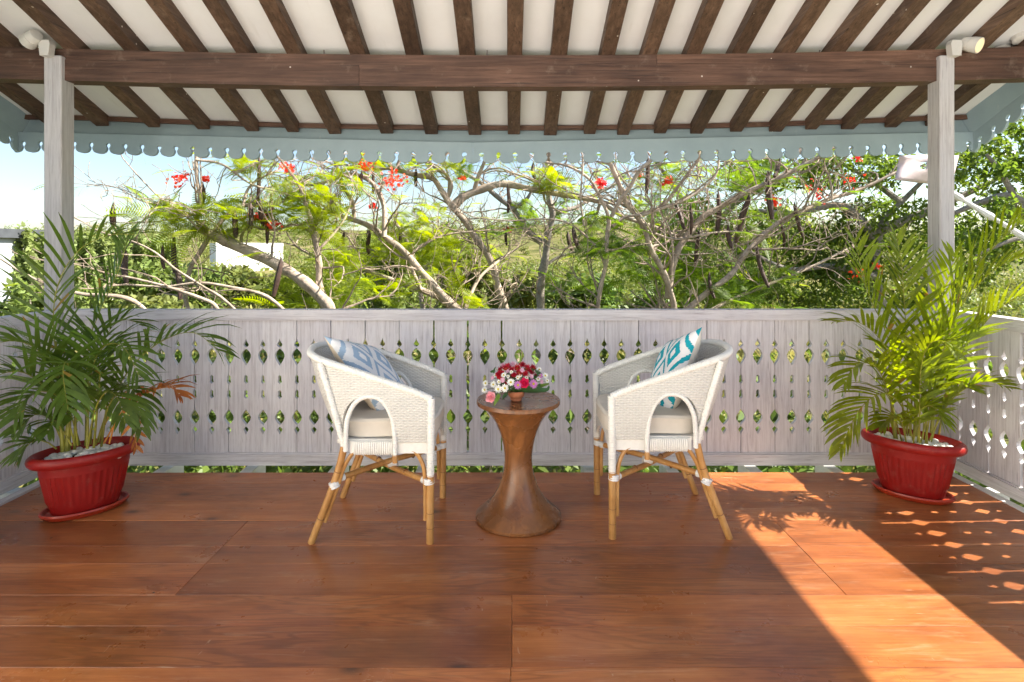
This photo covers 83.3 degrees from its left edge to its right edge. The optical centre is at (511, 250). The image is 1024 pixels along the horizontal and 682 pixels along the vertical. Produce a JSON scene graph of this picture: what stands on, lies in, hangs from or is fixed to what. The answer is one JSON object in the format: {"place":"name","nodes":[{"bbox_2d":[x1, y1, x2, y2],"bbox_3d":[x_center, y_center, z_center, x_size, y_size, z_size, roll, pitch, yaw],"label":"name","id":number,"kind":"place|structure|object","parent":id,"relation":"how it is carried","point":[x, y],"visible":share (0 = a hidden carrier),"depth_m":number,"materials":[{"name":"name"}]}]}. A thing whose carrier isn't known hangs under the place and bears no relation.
{"place":"outdoors","nodes":[
{"label":"outdoors","id":0,"kind":"place"},
{"bbox_2d":[0,466,1023,681],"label":"floor","id":1,"kind":"structure","parent":0,"point":[178,574],"depth_m":2.24,"materials":[{"name":"brown wood"}]},
{"bbox_2d":[0,310,59,494],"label":"railing","id":2,"kind":"object","parent":1,"relation":"on","point":[12,476],"visible":0.4,"depth_m":3.19,"materials":[{"name":"white wood"}]},
{"bbox_2d":[44,55,73,445],"bbox_3d":[-2.769,1.512,3.523,0.106,5.376,0.110,0,0,0],"label":"veranda post","id":3,"kind":"object","parent":1,"relation":"on","point":[58,143],"visible":0.48,"depth_m":3.47,"materials":[{"name":"white wood"}]},
{"bbox_2d":[19,29,54,57],"bbox_3d":[-2.835,-1.236,3.433,0.167,0.150,0.105,0,0,0],"label":"spotlight","id":4,"kind":"object","parent":3,"relation":"attached to","point":[31,39],"visible":1,"depth_m":3.43,"materials":[{"name":"paint"}]},
{"bbox_2d":[0,0,1023,162],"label":"veranda roof","id":5,"kind":"structure","parent":3,"relation":"on","point":[507,79],"depth_m":3.51,"materials":[{"name":"paint"}]},
{"bbox_2d":[1010,31,1023,46],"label":"spotlight","id":6,"kind":"object","parent":5,"relation":"attached to","point":[1017,39],"visible":0.98,"depth_m":3.50,"materials":[{"name":"paint"}]},
{"bbox_2d":[38,491,129,521],"bbox_3d":[-2.135,1.282,2.885,0.370,0.031,0.238,0,0,-45],"label":"saucer","id":7,"kind":"object","parent":1,"relation":"on","point":[45,515],"visible":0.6,"depth_m":2.80,"materials":[{"name":"red plastic"}]},
{"bbox_2d":[25,436,139,515],"bbox_3d":[-2.135,1.134,2.885,0.469,0.296,0.304,0,0,-41],"label":"planter","id":8,"kind":"object","parent":7,"relation":"on","point":[78,484],"visible":0.85,"depth_m":2.79,"materials":[{"name":"red plastic"}]},
{"bbox_2d":[71,450,77,455],"bbox_3d":[-2.186,1.010,2.875,0.030,0.027,0.028,0,0,-19],"label":"pebble","id":9,"kind":"object","parent":8,"relation":"on","point":[74,452],"visible":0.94,"depth_m":2.87,"materials":[{"name":"white stone"}]},
{"bbox_2d":[79,450,90,455],"bbox_3d":[-2.115,1.006,2.856,0.042,0.030,0.048,-12,-15,35],"label":"pebble","id":10,"kind":"object","parent":8,"relation":"on","point":[85,452],"visible":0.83,"depth_m":2.84,"materials":[{"name":"white stone"}]},
{"bbox_2d":[0,212,239,468],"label":"areca palm","id":11,"kind":"object","parent":8,"relation":"in","point":[73,383],"visible":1,"depth_m":2.80,"materials":[{"name":"green plant"}]},
{"bbox_2d":[307,341,446,544],"bbox_3d":[-0.656,0.877,2.795,0.630,0.856,0.527,0,0,0],"label":"wicker armchair","id":12,"kind":"object","parent":1,"relation":"on","point":[409,407],"visible":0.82,"depth_m":2.55,"materials":[{"name":"white wicker"}]},
{"bbox_2d":[345,396,444,436],"bbox_3d":[-0.565,0.794,2.795,0.455,0.101,0.417,0,0,0],"label":"seat cushion","id":13,"kind":"object","parent":12,"relation":"on","point":[365,420],"visible":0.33,"depth_m":2.60,"materials":[{"name":"beige fabric"}]},
{"bbox_2d":[324,336,403,410],"bbox_3d":[-0.666,0.637,2.837,0.247,0.485,0.486,0,0,25],"label":"throw pillow","id":14,"kind":"object","parent":13,"relation":"on","point":[371,359],"visible":0.55,"depth_m":2.73,"materials":[{"name":"blue and white patterned fabric"}]},
{"bbox_2d":[63,309,937,465],"bbox_3d":[-0.093,0.830,3.518,5.334,0.940,0.080,0,0,0],"label":"railing","id":15,"kind":"object","parent":1,"relation":"on","point":[272,444],"visible":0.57,"depth_m":3.50,"materials":[{"name":"white wood"}]},
{"bbox_2d":[476,390,560,536],"bbox_3d":[0.031,1.013,2.812,0.416,0.574,0.416,0,0,0],"label":"side table","id":16,"kind":"object","parent":1,"relation":"on","point":[518,503],"visible":0.92,"depth_m":2.72,"materials":[{"name":"brown wood"}]},
{"bbox_2d":[481,361,549,405],"bbox_3d":[0.017,0.633,2.758,0.330,0.190,0.183,0,0,0],"label":"flower arrangement","id":17,"kind":"object","parent":16,"relation":"on","point":[519,388],"visible":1,"depth_m":2.75,"materials":[{"name":"plant"}]},
{"bbox_2d":[592,339,732,539],"bbox_3d":[0.746,0.877,2.838,0.630,0.856,0.527,0,0,0],"label":"wicker armchair","id":18,"kind":"object","parent":1,"relation":"on","point":[696,385],"visible":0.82,"depth_m":2.59,"materials":[{"name":"white wicker"}]},
{"bbox_2d":[596,394,695,433],"bbox_3d":[0.655,0.794,2.838,0.455,0.101,0.417,0,0,0],"label":"seat cushion","id":19,"kind":"object","parent":18,"relation":"on","point":[678,420],"visible":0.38,"depth_m":2.64,"materials":[{"name":"beige fabric"}]},
{"bbox_2d":[650,327,701,408],"bbox_3d":[0.789,0.630,2.885,0.224,0.545,0.370,0,0,0],"label":"throw pillow","id":20,"kind":"object","parent":19,"relation":"on","point":[679,352],"visible":0.46,"depth_m":2.75,"materials":[{"name":"teal and white patterned fabric"}]},
{"bbox_2d":[871,478,955,504],"bbox_3d":[2.125,1.282,3.060,0.370,0.031,0.238,0,0,40],"label":"saucer","id":21,"kind":"object","parent":1,"relation":"on","point":[949,498],"visible":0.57,"depth_m":2.98,"materials":[{"name":"red plastic"}]},
{"bbox_2d":[861,427,967,499],"bbox_3d":[2.125,1.134,3.060,0.469,0.296,0.304,0,0,36],"label":"planter","id":22,"kind":"object","parent":21,"relation":"on","point":[916,470],"visible":0.91,"depth_m":2.97,"materials":[{"name":"red plastic"}]},
{"bbox_2d":[903,436,911,442],"bbox_3d":[2.106,1.005,3.062,0.041,0.033,0.047,-8,18,6],"label":"pebble","id":23,"kind":"object","parent":22,"relation":"on","point":[909,438],"visible":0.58,"depth_m":3.05,"materials":[{"name":"white stone"}]},
{"bbox_2d":[819,202,1023,461],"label":"areca palm","id":24,"kind":"object","parent":22,"relation":"in","point":[918,367],"visible":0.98,"depth_m":2.94,"materials":[{"name":"green plant"}]},
{"bbox_2d":[948,310,1023,503],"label":"railing","id":25,"kind":"object","parent":1,"relation":"on","point":[998,411],"visible":0.81,"depth_m":3.14,"materials":[{"name":"white wood"}]},
{"bbox_2d":[0,106,1023,232],"label":"sky","id":26,"kind":"structure","parent":0,"point":[21,173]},
{"bbox_2d":[19,223,1023,505],"bbox_3d":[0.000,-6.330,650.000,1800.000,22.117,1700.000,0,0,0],"label":"ground","id":27,"kind":"structure","parent":0,"point":[533,247],"depth_m":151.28,"materials":[{"name":"green plant"}]},
{"bbox_2d":[0,228,43,312],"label":"house","id":28,"kind":"structure","parent":27,"relation":"on","point":[8,237],"depth_m":35.18,"materials":[{"name":"paint"}]},
{"bbox_2d":[0,275,106,364],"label":"bush","id":29,"kind":"object","parent":27,"relation":"on","point":[18,291],"visible":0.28,"depth_m":13.15,"materials":[{"name":"green plant"}]},
{"bbox_2d":[11,221,182,311],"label":"vine wall","id":30,"kind":"structure","parent":27,"relation":"on","point":[100,247],"depth_m":38.93,"materials":[{"name":"green plant"}]},
{"bbox_2d":[115,291,208,356],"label":"bush","id":31,"kind":"object","parent":27,"relation":"on","point":[166,302],"visible":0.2,"depth_m":20.02,"materials":[{"name":"green plant"}]},
{"bbox_2d":[111,258,236,308],"bbox_3d":[-19.984,2.635,33.956,7.260,4.497,5.247,0,0,0],"label":"bush","id":32,"kind":"object","parent":27,"relation":"on","point":[155,269],"visible":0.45,"depth_m":33.02,"materials":[{"name":"green plant"}]},
{"bbox_2d":[0,146,402,419],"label":"flame tree","id":33,"kind":"object","parent":27,"relation":"on","point":[177,214],"visible":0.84,"depth_m":6.33,"materials":[{"name":"green plant"}]},
{"bbox_2d":[209,243,283,270],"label":"house","id":34,"kind":"structure","parent":27,"relation":"on","point":[222,254],"depth_m":91.82,"materials":[{"name":"white paint"}]},
{"bbox_2d":[184,261,312,306],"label":"bush","id":35,"kind":"object","parent":27,"relation":"on","point":[245,271],"visible":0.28,"depth_m":42.22,"materials":[{"name":"green plant"}]},
{"bbox_2d":[248,274,340,354],"bbox_3d":[-8.222,2.602,22.285,2.866,3.712,3.242,0,0,0],"label":"bush","id":36,"kind":"object","parent":27,"relation":"on","point":[280,298],"visible":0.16,"depth_m":21.34,"materials":[{"name":"green plant"}]},
{"bbox_2d":[226,151,547,471],"bbox_3d":[-1.735,1.323,7.777,4.488,6.269,2.830,0,0,0],"label":"flame tree","id":37,"kind":"object","parent":27,"relation":"on","point":[438,293],"visible":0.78,"depth_m":7.67,"materials":[{"name":"green plant"}]},
{"bbox_2d":[351,229,438,343],"bbox_3d":[-4.682,1.808,23.956,4.300,5.578,3.250,0,0,-45],"label":"bush","id":38,"kind":"object","parent":27,"relation":"on","point":[380,304],"visible":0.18,"depth_m":23.61,"materials":[{"name":"green plant"}]},
{"bbox_2d":[317,183,532,356],"bbox_3d":[-2.217,1.916,14.029,5.538,7.320,2.874,0,0,0],"label":"bush","id":39,"kind":"object","parent":27,"relation":"on","point":[421,295],"visible":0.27,"depth_m":13.84,"materials":[{"name":"green plant"}]},
{"bbox_2d":[426,237,497,359],"bbox_3d":[-1.868,2.007,21.109,2.831,5.220,2.597,0,0,0],"label":"bush","id":40,"kind":"object","parent":27,"relation":"on","point":[487,276],"visible":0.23,"depth_m":20.60,"materials":[{"name":"green plant"}]},
{"bbox_2d":[4,209,1023,343],"bbox_3d":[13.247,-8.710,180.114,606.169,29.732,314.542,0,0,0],"label":"scrub","id":41,"kind":"object","parent":27,"relation":"on","point":[1016,303],"visible":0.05,"depth_m":59.41,"materials":[{"name":"green plant"}]},
{"bbox_2d":[307,152,723,428],"bbox_3d":[0.174,1.100,8.827,6.250,7.262,2.336,0,0,-5],"label":"flame tree","id":42,"kind":"object","parent":27,"relation":"on","point":[540,185],"visible":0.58,"depth_m":8.70,"materials":[{"name":"green plant"}]},
{"bbox_2d":[11,307,1023,506],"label":"ground cover","id":43,"kind":"object","parent":27,"relation":"on","point":[467,415],"visible":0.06,"depth_m":5.82,"materials":[{"name":"green plant"}]},
{"bbox_2d":[481,267,560,361],"bbox_3d":[0.453,2.581,19.714,3.132,4.044,3.291,0,0,0],"label":"bush","id":44,"kind":"object","parent":27,"relation":"on","point":[528,299],"visible":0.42,"depth_m":19.23,"materials":[{"name":"green plant"}]},
{"bbox_2d":[36,214,1023,342],"bbox_3d":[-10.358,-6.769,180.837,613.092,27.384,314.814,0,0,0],"label":"scrub","id":45,"kind":"object","parent":27,"relation":"on","point":[1012,282],"visible":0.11,"depth_m":70.37,"materials":[{"name":"green plant"}]},
{"bbox_2d":[425,152,653,362],"bbox_3d":[0.508,0.691,11.285,5.462,7.781,2.652,0,0,-17],"label":"flame tree","id":46,"kind":"object","parent":27,"relation":"on","point":[541,282],"visible":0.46,"depth_m":11.33,"materials":[{"name":"green plant"}]},
{"bbox_2d":[545,270,624,396],"bbox_3d":[1.935,2.367,16.119,2.660,3.766,2.308,0,0,0],"label":"bush","id":47,"kind":"object","parent":27,"relation":"on","point":[581,297],"visible":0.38,"depth_m":15.65,"materials":[{"name":"green plant"}]},
{"bbox_2d":[432,151,753,470],"bbox_3d":[0.968,1.292,6.034,3.659,6.084,2.194,0,0,0],"label":"flame tree","id":48,"kind":"object","parent":27,"relation":"on","point":[609,236],"visible":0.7,"depth_m":6.01,"materials":[{"name":"green plant"}]},
{"bbox_2d":[601,284,699,380],"bbox_3d":[3.704,2.764,15.141,2.792,3.939,2.897,0,0,0],"label":"bush","id":49,"kind":"object","parent":27,"relation":"on","point":[634,300],"visible":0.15,"depth_m":14.65,"materials":[{"name":"green plant"}]},
{"bbox_2d":[572,149,834,343],"bbox_3d":[4.233,1.305,12.894,6.613,8.949,4.228,0,0,0],"label":"flame tree","id":50,"kind":"object","parent":27,"relation":"on","point":[654,186],"visible":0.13,"depth_m":12.64,"materials":[{"name":"green plant"}]},
{"bbox_2d":[565,147,990,360],"bbox_3d":[3.019,1.088,6.686,5.245,6.208,2.494,0,0,-13],"label":"flame tree","id":51,"kind":"object","parent":27,"relation":"on","point":[735,295],"visible":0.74,"depth_m":6.46,"materials":[{"name":"green plant"}]},
{"bbox_2d":[612,138,1023,368],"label":"tree","id":52,"kind":"object","parent":27,"relation":"on","point":[880,227],"visible":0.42,"depth_m":10.52,"materials":[{"name":"green plant"}]},
{"bbox_2d":[928,55,953,437],"bbox_3d":[2.623,1.512,3.523,0.090,5.376,0.110,0,0,0],"label":"veranda post","id":53,"kind":"object","parent":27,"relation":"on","point":[940,157],"visible":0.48,"depth_m":3.47,"materials":[{"name":"white wood"}]},
{"bbox_2d":[946,37,984,57],"bbox_3d":[2.707,-1.220,3.431,0.186,0.118,0.121,0,0,0],"label":"spotlight","id":54,"kind":"object","parent":53,"relation":"attached to","point":[954,48],"visible":1,"depth_m":3.43,"materials":[{"name":"paint"}]},
{"bbox_2d":[954,115,1023,272],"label":"evergreen tree","id":55,"kind":"object","parent":27,"relation":"on","point":[997,196],"visible":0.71,"depth_m":7.62,"materials":[{"name":"green plant"}]},
{"bbox_2d":[954,191,1023,241],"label":"white pole","id":56,"kind":"object","parent":27,"relation":"on","point":[985,213],"visible":0.66,"depth_m":5.88,"materials":[{"name":"metal"}]},
{"bbox_2d":[895,155,958,183],"bbox_3d":[4.369,-0.853,6.075,0.937,0.334,0.103,0,0,-16],"label":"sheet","id":57,"kind":"object","parent":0,"point":[908,169],"visible":0.51,"depth_m":6.00,"materials":[{"name":"white"}]}
]}

